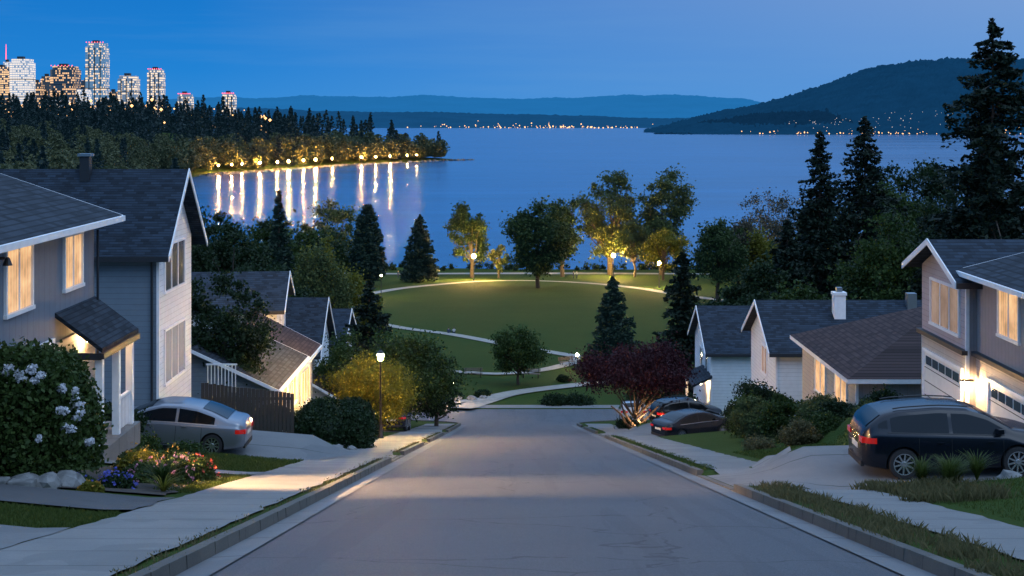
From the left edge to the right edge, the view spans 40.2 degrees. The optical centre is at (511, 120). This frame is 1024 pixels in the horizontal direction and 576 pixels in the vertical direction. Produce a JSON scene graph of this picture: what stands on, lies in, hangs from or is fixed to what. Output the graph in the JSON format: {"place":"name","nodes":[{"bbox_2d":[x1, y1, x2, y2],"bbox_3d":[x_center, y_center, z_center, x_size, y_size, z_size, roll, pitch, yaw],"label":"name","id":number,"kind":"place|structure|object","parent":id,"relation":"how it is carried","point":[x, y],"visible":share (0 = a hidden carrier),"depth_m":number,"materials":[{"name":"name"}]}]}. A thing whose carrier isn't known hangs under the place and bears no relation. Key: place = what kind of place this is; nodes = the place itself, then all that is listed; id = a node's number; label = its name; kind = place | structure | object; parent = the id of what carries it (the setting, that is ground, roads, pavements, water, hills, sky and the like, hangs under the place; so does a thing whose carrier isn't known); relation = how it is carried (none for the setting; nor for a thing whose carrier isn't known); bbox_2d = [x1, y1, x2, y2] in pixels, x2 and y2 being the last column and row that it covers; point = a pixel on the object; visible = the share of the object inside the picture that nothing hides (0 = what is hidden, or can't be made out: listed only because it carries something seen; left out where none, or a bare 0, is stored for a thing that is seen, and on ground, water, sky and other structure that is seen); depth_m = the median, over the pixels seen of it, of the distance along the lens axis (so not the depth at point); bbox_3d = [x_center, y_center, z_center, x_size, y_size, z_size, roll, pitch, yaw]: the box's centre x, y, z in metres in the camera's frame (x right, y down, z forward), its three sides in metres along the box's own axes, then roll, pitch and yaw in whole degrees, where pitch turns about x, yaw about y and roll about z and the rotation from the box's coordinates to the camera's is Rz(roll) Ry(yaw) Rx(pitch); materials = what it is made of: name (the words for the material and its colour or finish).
{"place":"outdoors","nodes":[
{"label":"outdoors","id":0,"kind":"place"},
{"bbox_2d":[0,525,69,548],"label":"driveway","id":1,"kind":"structure","parent":0,"point":[10,535],"depth_m":19.13,"materials":[{"name":"concrete"}]},
{"bbox_2d":[0,501,120,527],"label":"lawn grass","id":2,"kind":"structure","parent":0,"point":[33,515],"depth_m":21.67,"materials":[{"name":"green plant"}]},
{"bbox_2d":[0,484,174,509],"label":"driveway","id":3,"kind":"structure","parent":0,"point":[60,497],"depth_m":24.70,"materials":[{"name":"concrete"}]},
{"bbox_2d":[0,424,453,575],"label":"pavement","id":4,"kind":"structure","parent":0,"point":[102,547],"depth_m":20.79,"materials":[{"name":"concrete"}]},
{"bbox_2d":[158,430,397,459],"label":"driveway","id":5,"kind":"structure","parent":0,"point":[281,445],"depth_m":47.19,"materials":[{"name":"concrete"}]},
{"bbox_2d":[134,396,253,452],"bbox_3d":[-11.035,9.927,45.900,4.885,1.570,2.016,5,0,0],"label":"parked sedan","id":6,"kind":"object","parent":5,"relation":"on","point":[214,426],"visible":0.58,"depth_m":45.09,"materials":[{"name":"silver metal"}]},
{"bbox_2d":[145,107,689,127],"bbox_3d":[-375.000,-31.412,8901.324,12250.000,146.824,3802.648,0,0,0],"label":"shore","id":7,"kind":"structure","parent":0,"point":[428,120],"depth_m":7816.11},
{"bbox_2d":[144,94,760,117],"bbox_3d":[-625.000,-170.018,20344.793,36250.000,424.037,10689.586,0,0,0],"label":"mountains","id":8,"kind":"structure","parent":0,"point":[657,106],"depth_m":18195.22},
{"bbox_2d":[0,131,1023,575],"bbox_3d":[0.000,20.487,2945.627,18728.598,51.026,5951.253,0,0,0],"label":"ground","id":9,"kind":"structure","parent":0,"point":[560,317],"depth_m":207.56,"materials":[{"name":"green plant"}]},
{"bbox_2d":[8,56,35,104],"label":"office tower","id":10,"kind":"structure","parent":9,"relation":"on","point":[22,79],"depth_m":2582.90,"materials":[{"name":"grey"}]},
{"bbox_2d":[0,335,113,477],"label":"hydrangea bush","id":11,"kind":"object","parent":9,"relation":"on","point":[41,433],"visible":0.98,"depth_m":27.52,"materials":[{"name":"green plant"}]},
{"bbox_2d":[0,173,124,347],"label":"shell","id":12,"kind":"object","parent":9,"relation":"on","point":[44,221],"visible":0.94,"depth_m":34.95,"materials":[{"name":"grey"}]},
{"bbox_2d":[3,232,84,319],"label":"windows","id":13,"kind":"structure","parent":12,"relation":"attached to","point":[18,284],"depth_m":33.23,"materials":[{"name":"brown glass"}]},
{"bbox_2d":[40,229,139,459],"bbox_3d":[-11.965,5.340,31.350,3.430,7.920,14.500,0,0,0],"label":"porch","id":14,"kind":"object","parent":12,"relation":"attached to","point":[102,327],"visible":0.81,"depth_m":36.91,"materials":[{"name":"wood"}]},
{"bbox_2d":[49,64,80,105],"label":"office tower","id":15,"kind":"structure","parent":9,"relation":"on","point":[66,78],"depth_m":2579.30,"materials":[{"name":"grey"}]},
{"bbox_2d":[0,113,188,168],"bbox_3d":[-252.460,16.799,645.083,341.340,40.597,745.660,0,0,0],"label":"distant forest","id":16,"kind":"object","parent":9,"relation":"on","point":[61,154],"visible":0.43,"depth_m":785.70,"materials":[{"name":"green plant"}]},
{"bbox_2d":[84,40,109,104],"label":"apartment tower","id":17,"kind":"structure","parent":9,"relation":"on","point":[97,68],"depth_m":2603.35,"materials":[{"name":"grey"}]},
{"bbox_2d":[0,168,207,405],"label":"shell","id":18,"kind":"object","parent":9,"relation":"on","point":[159,209],"visible":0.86,"depth_m":50.76,"materials":[{"name":"grey"}]},
{"bbox_2d":[77,153,152,400],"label":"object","id":19,"kind":"object","parent":18,"relation":"attached to","point":[85,166],"visible":0.85,"depth_m":52.10,"materials":[{"name":"grey"}]},
{"bbox_2d":[163,237,186,386],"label":"windows","id":20,"kind":"structure","parent":18,"relation":"attached to","point":[175,332],"depth_m":52.53,"materials":[{"name":"grey glass"}]},
{"bbox_2d":[62,466,222,494],"bbox_3d":[-8.203,7.761,30.180,3.151,1.571,7.002,0,0,0],"label":"flower bed","id":21,"kind":"object","parent":9,"relation":"on","point":[146,488],"visible":0.23,"depth_m":28.18,"materials":[{"name":"soil"}]},
{"bbox_2d":[97,466,137,488],"bbox_3d":[-7.926,7.188,27.866,0.943,0.525,0.941,0,0,0],"label":"flowering plant","id":22,"kind":"object","parent":21,"relation":"on","point":[117,479],"visible":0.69,"depth_m":27.76,"materials":[{"name":"blue plant"}]},
{"bbox_2d":[184,453,220,481],"bbox_3d":[-7.186,7.862,31.601,1.154,0.780,1.346,0,0,0],"label":"flowering plant","id":23,"kind":"object","parent":21,"relation":"on","point":[205,470],"visible":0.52,"depth_m":31.47,"materials":[{"name":"green plant"}]},
{"bbox_2d":[147,67,165,127],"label":"apartment tower","id":24,"kind":"structure","parent":9,"relation":"on","point":[156,87],"depth_m":2597.18,"materials":[{"name":"grey"}]},
{"bbox_2d":[153,473,251,492],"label":"lawn grass","id":25,"kind":"structure","parent":9,"relation":"on","point":[204,485],"depth_m":29.99,"materials":[{"name":"green plant"}]},
{"bbox_2d":[191,266,224,344],"bbox_3d":[-14.915,10.123,64.144,5.009,7.782,4.403,0,0,16],"label":"garden tree","id":26,"kind":"object","parent":9,"relation":"on","point":[197,302],"visible":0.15,"depth_m":63.55,"materials":[{"name":"green plant"}]},
{"bbox_2d":[0,89,441,168],"bbox_3d":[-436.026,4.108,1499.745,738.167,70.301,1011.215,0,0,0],"label":"distant forest","id":27,"kind":"object","parent":9,"relation":"on","point":[138,119],"visible":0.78,"depth_m":1285.91,"materials":[{"name":"green plant"}]},
{"bbox_2d":[191,264,284,400],"bbox_3d":[-12.832,10.268,63.539,4.992,7.570,5.250,0,0,0],"label":"garden tree","id":28,"kind":"object","parent":9,"relation":"on","point":[250,341],"visible":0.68,"depth_m":62.77,"materials":[{"name":"green plant"}]},
{"bbox_2d":[191,215,286,271],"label":"park tree","id":29,"kind":"object","parent":9,"relation":"on","point":[233,235],"visible":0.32,"depth_m":142.96,"materials":[{"name":"green plant"}]},
{"bbox_2d":[191,271,294,328],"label":"white house","id":30,"kind":"structure","parent":9,"relation":"on","point":[276,288],"depth_m":78.18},
{"bbox_2d":[201,383,293,432],"bbox_3d":[-9.867,10.875,52.245,3.465,2.150,0.090,0,0,0],"label":"wooden fence","id":31,"kind":"object","parent":9,"relation":"on","point":[264,410],"visible":0.53,"depth_m":52.20,"materials":[{"name":"wood"}]},
{"bbox_2d":[191,327,309,430],"bbox_3d":[-14.010,12.895,65.500,7.820,5.810,8.880,0,0,0],"label":"bungalow","id":32,"kind":"object","parent":9,"relation":"on","point":[285,366],"visible":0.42,"depth_m":61.77,"materials":[{"name":"brown"}]},
{"bbox_2d":[200,452,303,471],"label":"lawn grass","id":33,"kind":"structure","parent":9,"relation":"on","point":[232,462],"depth_m":39.59,"materials":[{"name":"green plant"}]},
{"bbox_2d":[237,213,323,282],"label":"park tree","id":34,"kind":"object","parent":9,"relation":"on","point":[300,236],"visible":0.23,"depth_m":197.82,"materials":[{"name":"green plant"}]},
{"bbox_2d":[112,130,449,170],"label":"distant forest","id":35,"kind":"object","parent":9,"relation":"on","point":[336,147],"visible":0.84,"depth_m":1202.85,"materials":[{"name":"green plant"}]},
{"bbox_2d":[266,190,295,275],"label":"fir tree","id":36,"kind":"object","parent":9,"relation":"on","point":[280,239],"visible":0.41,"depth_m":185.72,"materials":[{"name":"green plant"}]},
{"bbox_2d":[109,425,454,575],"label":"verge grass","id":37,"kind":"structure","parent":9,"relation":"on","point":[208,535],"depth_m":19.93,"materials":[{"name":"green plant"}]},
{"bbox_2d":[246,313,322,409],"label":"bungalow","id":38,"kind":"object","parent":9,"relation":"on","point":[293,339],"visible":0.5,"depth_m":73.09,"materials":[{"name":"beige"}]},
{"bbox_2d":[285,297,336,369],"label":"white house","id":39,"kind":"structure","parent":9,"relation":"on","point":[311,318],"depth_m":92.45,"materials":[{"name":"blue"}]},
{"bbox_2d":[284,238,359,346],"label":"tree","id":40,"kind":"object","parent":9,"relation":"on","point":[307,267],"visible":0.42,"depth_m":148.78,"materials":[{"name":"green plant"}]},
{"bbox_2d":[307,197,359,259],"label":"park tree","id":41,"kind":"object","parent":9,"relation":"on","point":[334,216],"visible":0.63,"depth_m":335.59,"materials":[{"name":"green plant"}]},
{"bbox_2d":[294,394,378,448],"bbox_3d":[-6.926,11.881,54.497,3.477,1.956,4.760,0,0,0],"label":"hedge","id":42,"kind":"object","parent":9,"relation":"on","point":[356,424],"visible":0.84,"depth_m":53.21,"materials":[{"name":"green plant"}]},
{"bbox_2d":[312,327,390,404],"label":"street tree","id":43,"kind":"object","parent":9,"relation":"on","point":[341,350],"visible":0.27,"depth_m":85.00,"materials":[{"name":"green plant"}]},
{"bbox_2d":[337,280,393,403],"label":"pine tree","id":44,"kind":"object","parent":9,"relation":"on","point":[371,313],"visible":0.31,"depth_m":100.49,"materials":[{"name":"green plant"}]},
{"bbox_2d":[348,203,387,282],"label":"fir tree","id":45,"kind":"object","parent":9,"relation":"on","point":[367,254],"visible":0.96,"depth_m":298.24,"materials":[{"name":"green plant"}]},
{"bbox_2d":[314,350,433,430],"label":"street tree","id":46,"kind":"object","parent":9,"relation":"on","point":[357,383],"visible":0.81,"depth_m":72.00,"materials":[{"name":"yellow plant"}]},
{"bbox_2d":[338,324,476,428],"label":"street tree","id":47,"kind":"object","parent":9,"relation":"on","point":[415,356],"visible":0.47,"depth_m":88.08,"materials":[{"name":"green plant"}]},
{"bbox_2d":[399,214,439,282],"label":"pine tree","id":48,"kind":"object","parent":9,"relation":"on","point":[418,261],"visible":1,"depth_m":314.53,"materials":[{"name":"green plant"}]},
{"bbox_2d":[411,340,468,425],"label":"street tree","id":49,"kind":"object","parent":9,"relation":"on","point":[441,407],"visible":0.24,"depth_m":95.46,"materials":[{"name":"green plant"}]},
{"bbox_2d":[443,200,491,277],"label":"park tree","id":50,"kind":"object","parent":9,"relation":"on","point":[463,222],"visible":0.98,"depth_m":331.91,"materials":[{"name":"green plant"}]},
{"bbox_2d":[486,324,553,384],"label":"park tree","id":51,"kind":"object","parent":9,"relation":"on","point":[510,348],"visible":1,"depth_m":134.77,"materials":[{"name":"green plant"}]},
{"bbox_2d":[498,192,579,287],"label":"oak tree","id":52,"kind":"object","parent":9,"relation":"on","point":[549,253],"visible":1,"depth_m":288.46,"materials":[{"name":"green plant"}]},
{"bbox_2d":[384,259,695,270],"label":"waterfront shrubs","id":53,"kind":"object","parent":9,"relation":"on","point":[391,266],"visible":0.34,"depth_m":359.77,"materials":[{"name":"green plant"}]},
{"bbox_2d":[205,209,913,299],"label":"background trees","id":54,"kind":"object","parent":9,"relation":"on","point":[342,248],"visible":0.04,"depth_m":308.93,"materials":[{"name":"green plant"}]},
{"bbox_2d":[535,194,589,276],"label":"park tree","id":55,"kind":"object","parent":9,"relation":"on","point":[567,209],"visible":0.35,"depth_m":336.57,"materials":[{"name":"green plant"}]},
{"bbox_2d":[573,169,643,274],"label":"poplar tree","id":56,"kind":"object","parent":9,"relation":"on","point":[595,225],"visible":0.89,"depth_m":344.74,"materials":[{"name":"green plant"}]},
{"bbox_2d":[585,275,640,362],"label":"pine tree","id":57,"kind":"object","parent":9,"relation":"on","point":[611,320],"visible":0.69,"depth_m":149.26,"materials":[{"name":"green plant"}]},
{"bbox_2d":[563,330,702,427],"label":"purple maple","id":58,"kind":"object","parent":9,"relation":"on","point":[653,367],"visible":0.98,"depth_m":84.42,"materials":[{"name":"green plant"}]},
{"bbox_2d":[614,220,652,276],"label":"park tree","id":59,"kind":"object","parent":9,"relation":"on","point":[625,239],"visible":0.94,"depth_m":335.43,"materials":[{"name":"green plant"}]},
{"bbox_2d":[618,163,699,274],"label":"poplar tree","id":60,"kind":"object","parent":9,"relation":"on","point":[655,220],"visible":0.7,"depth_m":343.84,"materials":[{"name":"green plant"}]},
{"bbox_2d":[638,225,691,279],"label":"park tree","id":61,"kind":"object","parent":9,"relation":"on","point":[664,239],"visible":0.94,"depth_m":321.53,"materials":[{"name":"green plant"}]},
{"bbox_2d":[651,249,701,397],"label":"fir tree","id":62,"kind":"object","parent":9,"relation":"on","point":[683,288],"visible":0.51,"depth_m":124.48,"materials":[{"name":"green plant"}]},
{"bbox_2d":[649,395,722,420],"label":"parked suv","id":63,"kind":"object","parent":9,"relation":"on","point":[663,408],"visible":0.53,"depth_m":86.81,"materials":[{"name":"black paint"}]},
{"bbox_2d":[687,216,749,301],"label":"park tree","id":64,"kind":"object","parent":9,"relation":"on","point":[719,239],"visible":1,"depth_m":248.97,"materials":[{"name":"green plant"}]},
{"bbox_2d":[687,306,750,411],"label":"shell","id":65,"kind":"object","parent":9,"relation":"on","point":[722,340],"visible":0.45,"depth_m":92.76,"materials":[{"name":"white"}]},
{"bbox_2d":[729,394,776,442],"bbox_3d":[9.829,12.103,56.526,2.269,1.909,2.309,0,0,0],"label":"shrub","id":66,"kind":"object","parent":9,"relation":"on","point":[750,406],"visible":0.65,"depth_m":56.31,"materials":[{"name":"green plant"}]},
{"bbox_2d":[716,258,797,305],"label":"garden tree","id":67,"kind":"object","parent":9,"relation":"on","point":[750,287],"visible":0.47,"depth_m":142.13,"materials":[{"name":"green plant"}]},
{"bbox_2d":[725,375,793,412],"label":"shrub","id":68,"kind":"object","parent":9,"relation":"on","point":[745,387],"visible":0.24,"depth_m":68.51,"materials":[{"name":"green plant"}]},
{"bbox_2d":[741,221,778,277],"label":"willow tree","id":69,"kind":"object","parent":9,"relation":"on","point":[760,244],"visible":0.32,"depth_m":256.18,"materials":[{"name":"green plant"}]},
{"bbox_2d":[733,187,796,247],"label":"bare tree","id":70,"kind":"object","parent":9,"relation":"on","point":[772,226],"visible":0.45,"depth_m":295.67,"materials":[{"name":"brown plant"}]},
{"bbox_2d":[752,392,805,442],"bbox_3d":[10.287,11.379,53.404,2.077,2.046,1.798,0,0,0],"label":"shrub","id":71,"kind":"object","parent":9,"relation":"on","point":[774,415],"visible":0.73,"depth_m":53.11,"materials":[{"name":"green plant"}]},
{"bbox_2d":[767,218,810,299],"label":"fir tree","id":72,"kind":"object","parent":9,"relation":"on","point":[786,257],"visible":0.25,"depth_m":149.45,"materials":[{"name":"green plant"}]},
{"bbox_2d":[759,276,826,299],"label":"garden tree","id":73,"kind":"object","parent":9,"relation":"on","point":[801,292],"visible":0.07,"depth_m":117.80,"materials":[{"name":"green plant"}]},
{"bbox_2d":[776,416,824,445],"bbox_3d":[10.384,11.280,50.523,1.743,1.136,1.625,0,0,-39],"label":"shrub","id":74,"kind":"object","parent":9,"relation":"on","point":[802,432],"visible":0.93,"depth_m":50.20,"materials":[{"name":"green plant"}]},
{"bbox_2d":[771,130,855,299],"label":"fir tree","id":75,"kind":"object","parent":9,"relation":"on","point":[815,248],"visible":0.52,"depth_m":159.02,"materials":[{"name":"green plant"}]},
{"bbox_2d":[804,408,844,441],"bbox_3d":[11.604,11.267,51.472,2.038,1.325,2.174,0,0,-22],"label":"shrub","id":76,"kind":"object","parent":9,"relation":"on","point":[824,423],"visible":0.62,"depth_m":51.16,"materials":[{"name":"green plant"}]},
{"bbox_2d":[741,299,921,415],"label":"shell","id":77,"kind":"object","parent":9,"relation":"on","point":[772,326],"visible":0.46,"depth_m":74.34,"materials":[{"name":"white"}]},
{"bbox_2d":[831,287,916,318],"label":"chimney","id":78,"kind":"object","parent":77,"relation":"on","point":[839,295],"visible":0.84,"depth_m":74.20,"materials":[{"name":"metal"}]},
{"bbox_2d":[790,307,921,404],"bbox_3d":[18.900,11.190,61.250,11.200,6.420,11.500,0,0,0],"label":"shell","id":79,"kind":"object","parent":9,"relation":"on","point":[861,358],"visible":0.39,"depth_m":58.99,"materials":[{"name":"beige"}]},
{"bbox_2d":[814,358,847,402],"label":"windows","id":80,"kind":"structure","parent":79,"relation":"attached to","point":[841,389],"depth_m":61.71,"materials":[{"name":"yellow"}]},
{"bbox_2d":[822,116,911,299],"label":"fir tree","id":81,"kind":"object","parent":9,"relation":"on","point":[860,203],"visible":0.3,"depth_m":164.30,"materials":[{"name":"green plant"}]},
{"bbox_2d":[820,204,927,299],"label":"garden tree","id":82,"kind":"object","parent":9,"relation":"on","point":[874,257],"visible":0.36,"depth_m":111.85,"materials":[{"name":"green plant"}]},
{"bbox_2d":[831,177,925,252],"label":"garden tree","id":83,"kind":"object","parent":9,"relation":"on","point":[913,214],"visible":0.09,"depth_m":192.55,"materials":[{"name":"green plant"}]},
{"bbox_2d":[749,479,1023,575],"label":"verge grass","id":84,"kind":"structure","parent":9,"relation":"on","point":[943,544],"depth_m":19.17,"materials":[{"name":"green plant"}]},
{"bbox_2d":[869,152,964,268],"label":"garden tree","id":85,"kind":"object","parent":9,"relation":"on","point":[929,170],"visible":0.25,"depth_m":201.05,"materials":[{"name":"green plant"}]},
{"bbox_2d":[903,189,1011,246],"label":"garden tree","id":86,"kind":"object","parent":9,"relation":"on","point":[932,208],"visible":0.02,"depth_m":126.84,"materials":[{"name":"green plant"}]},
{"bbox_2d":[893,18,1023,299],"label":"fir tree","id":87,"kind":"object","parent":9,"relation":"on","point":[994,166],"visible":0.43,"depth_m":109.47,"materials":[{"name":"green plant"}]},
{"bbox_2d":[902,238,1023,405],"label":"taupe garage house","id":88,"kind":"structure","parent":9,"relation":"on","point":[949,303],"depth_m":47.80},
{"bbox_2d":[928,277,960,337],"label":"windows","id":89,"kind":"structure","parent":88,"relation":"in","point":[944,300],"depth_m":48.48,"materials":[{"name":"brown"}]},
{"bbox_2d":[914,475,1023,520],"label":"lawn grass","id":90,"kind":"structure","parent":9,"relation":"on","point":[1013,484],"depth_m":24.49,"materials":[{"name":"green plant"}]},
{"bbox_2d":[956,252,1023,373],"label":"shell","id":91,"kind":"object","parent":9,"relation":"on","point":[1003,274],"visible":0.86,"depth_m":44.38,"materials":[{"name":"beige"}]},
{"bbox_2d":[916,328,1023,422],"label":"garage door","id":92,"kind":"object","parent":91,"relation":"attached to","point":[999,389],"visible":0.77,"depth_m":45.98,"materials":[{"name":"beige"}]},
{"bbox_2d":[996,290,1020,345],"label":"windows","id":93,"kind":"structure","parent":91,"relation":"attached to","point":[1008,317],"depth_m":43.02,"materials":[{"name":"brown"}]},
{"bbox_2d":[0,0,1023,101],"label":"sky","id":94,"kind":"structure","parent":0,"point":[756,50],"materials":[{"name":"blue"}]},
{"bbox_2d":[209,409,903,575],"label":"road","id":95,"kind":"structure","parent":0,"point":[518,492],"depth_m":22.22,"materials":[{"name":"grey asphalt"}]},
{"bbox_2d":[176,425,936,575],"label":"gutter","id":96,"kind":"object","parent":95,"relation":"on","point":[217,562],"visible":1,"depth_m":21.95,"materials":[{"name":"concrete"}]},
{"bbox_2d":[128,420,991,575],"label":"kerb","id":97,"kind":"structure","parent":95,"relation":"on","point":[185,559],"depth_m":20.68,"materials":[{"name":"concrete"}]},
{"bbox_2d":[192,128,1023,269],"bbox_3d":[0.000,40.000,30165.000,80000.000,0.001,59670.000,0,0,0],"label":"water","id":98,"kind":"structure","parent":0,"point":[510,170],"depth_m":974.64,"materials":[{"name":"blue liquid"}]},
{"bbox_2d":[601,422,658,436],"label":"driveway","id":99,"kind":"structure","parent":0,"point":[643,430],"depth_m":78.19,"materials":[{"name":"concrete"}]},
{"bbox_2d":[650,408,727,436],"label":"parked sedan","id":100,"kind":"object","parent":99,"relation":"on","point":[684,421],"visible":0.77,"depth_m":75.72,"materials":[{"name":"black paint"}]},
{"bbox_2d":[586,424,790,473],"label":"pavement","id":101,"kind":"structure","parent":0,"point":[724,464],"depth_m":46.14,"materials":[{"name":"concrete"}]},
{"bbox_2d":[655,108,852,133],"bbox_3d":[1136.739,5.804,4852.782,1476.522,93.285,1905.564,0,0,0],"label":"hill","id":102,"kind":"structure","parent":0,"point":[798,118],"depth_m":4332.14,"materials":[{"name":"plant"}]},
{"bbox_2d":[644,56,1023,134],"bbox_3d":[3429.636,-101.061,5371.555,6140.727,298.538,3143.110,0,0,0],"label":"hill","id":103,"kind":"structure","parent":0,"point":[922,91],"depth_m":4555.28,"materials":[{"name":"plant"}]},
{"bbox_2d":[708,445,1002,489],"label":"driveway","id":104,"kind":"structure","parent":0,"point":[839,467],"depth_m":33.58,"materials":[{"name":"concrete"}]},
{"bbox_2d":[847,395,1023,479],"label":"parked suv","id":105,"kind":"object","parent":104,"relation":"on","point":[889,434],"visible":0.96,"depth_m":32.57,"materials":[{"name":"black paint"}]},
{"bbox_2d":[798,488,1023,559],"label":"pavement","id":106,"kind":"structure","parent":0,"point":[1009,538],"depth_m":21.48,"materials":[{"name":"concrete"}]},
{"bbox_2d":[849,472,1023,503],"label":"verge grass","id":107,"kind":"structure","parent":0,"point":[940,489],"depth_m":25.96,"materials":[{"name":"green plant"}]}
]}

